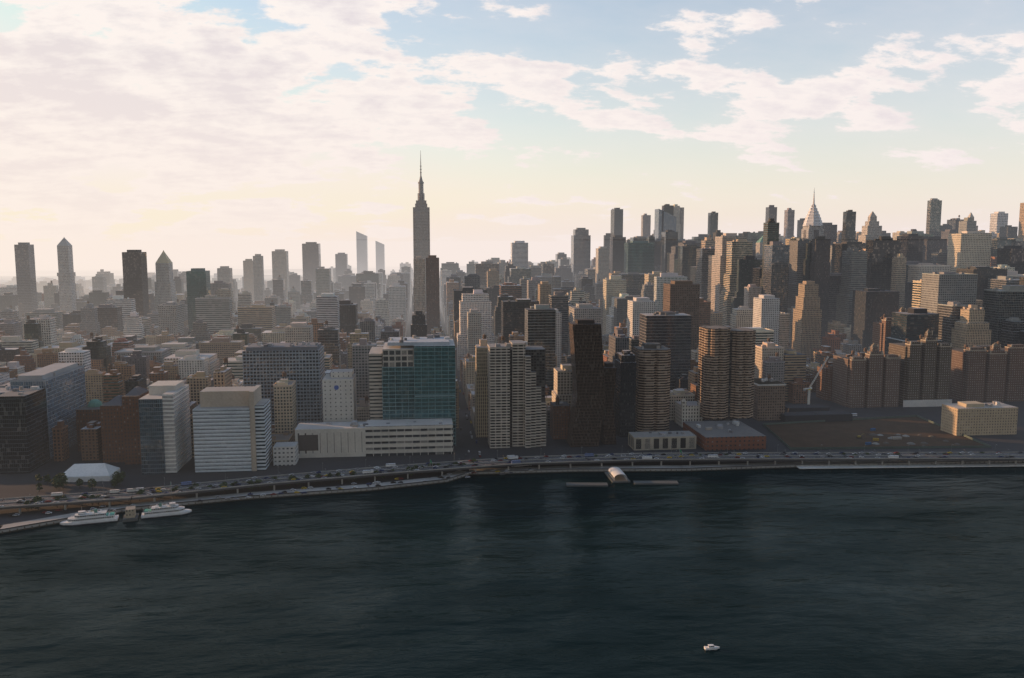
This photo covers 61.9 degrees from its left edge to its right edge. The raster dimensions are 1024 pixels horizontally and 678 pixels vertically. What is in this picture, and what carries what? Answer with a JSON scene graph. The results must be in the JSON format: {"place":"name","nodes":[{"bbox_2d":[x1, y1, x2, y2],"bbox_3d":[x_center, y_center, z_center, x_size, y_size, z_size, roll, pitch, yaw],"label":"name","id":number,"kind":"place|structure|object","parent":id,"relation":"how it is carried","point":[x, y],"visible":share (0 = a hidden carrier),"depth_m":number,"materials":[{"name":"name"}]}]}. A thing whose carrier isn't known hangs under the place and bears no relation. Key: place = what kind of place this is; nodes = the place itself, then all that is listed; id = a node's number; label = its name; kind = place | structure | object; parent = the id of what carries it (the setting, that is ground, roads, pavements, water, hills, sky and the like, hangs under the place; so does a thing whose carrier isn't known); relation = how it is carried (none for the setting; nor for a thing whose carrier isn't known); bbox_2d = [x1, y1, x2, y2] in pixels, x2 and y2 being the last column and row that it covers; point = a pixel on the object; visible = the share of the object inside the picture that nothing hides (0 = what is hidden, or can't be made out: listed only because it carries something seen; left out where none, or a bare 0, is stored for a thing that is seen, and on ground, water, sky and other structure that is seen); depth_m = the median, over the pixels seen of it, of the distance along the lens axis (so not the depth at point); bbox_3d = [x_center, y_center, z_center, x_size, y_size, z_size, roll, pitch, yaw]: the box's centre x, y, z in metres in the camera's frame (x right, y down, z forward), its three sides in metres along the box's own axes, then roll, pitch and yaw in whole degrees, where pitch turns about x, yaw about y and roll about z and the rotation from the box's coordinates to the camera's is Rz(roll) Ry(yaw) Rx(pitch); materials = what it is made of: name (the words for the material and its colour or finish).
{"place":"outdoors","nodes":[
{"label":"outdoors","id":0,"kind":"place"},
{"bbox_2d":[0,241,603,275],"bbox_3d":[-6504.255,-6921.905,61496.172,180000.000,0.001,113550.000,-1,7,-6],"label":"horizon haze","id":1,"kind":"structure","parent":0,"point":[110,258],"depth_m":11905.33,"materials":[{"name":"white"}]},
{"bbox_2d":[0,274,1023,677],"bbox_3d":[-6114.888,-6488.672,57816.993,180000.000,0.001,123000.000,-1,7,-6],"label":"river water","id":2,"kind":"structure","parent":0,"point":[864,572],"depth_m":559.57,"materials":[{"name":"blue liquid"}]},
{"bbox_2d":[0,302,1023,524],"bbox_3d":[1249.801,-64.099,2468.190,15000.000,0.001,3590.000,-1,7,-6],"label":"ground","id":3,"kind":"structure","parent":0,"point":[18,485],"depth_m":857.25,"materials":[{"name":"concrete"}]},
{"bbox_2d":[24,452,983,508],"bbox_3d":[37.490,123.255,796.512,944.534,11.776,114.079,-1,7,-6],"label":"tree foliage","id":4,"kind":"object","parent":3,"relation":"on","point":[62,478],"visible":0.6,"depth_m":764.18,"materials":[{"name":"green plant"}]},
{"bbox_2d":[0,150,1023,481],"bbox_3d":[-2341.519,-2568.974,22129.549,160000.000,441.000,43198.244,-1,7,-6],"label":"city buildings","id":5,"kind":"structure","parent":3,"relation":"on","point":[932,316],"depth_m":1238.13,"materials":[{"name":"grey concrete"}]},
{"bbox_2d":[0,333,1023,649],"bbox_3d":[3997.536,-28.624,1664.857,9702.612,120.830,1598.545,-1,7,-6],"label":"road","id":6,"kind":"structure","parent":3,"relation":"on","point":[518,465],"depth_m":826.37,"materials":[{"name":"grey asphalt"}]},
{"bbox_2d":[0,0,1023,240],"label":"sky","id":7,"kind":"structure","parent":0,"point":[121,120],"materials":[{"name":"white"}]},
{"bbox_2d":[766,417,985,446],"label":"lot ground","id":8,"kind":"structure","parent":0,"point":[832,434],"depth_m":980.97,"materials":[{"name":"grey asphalt"}]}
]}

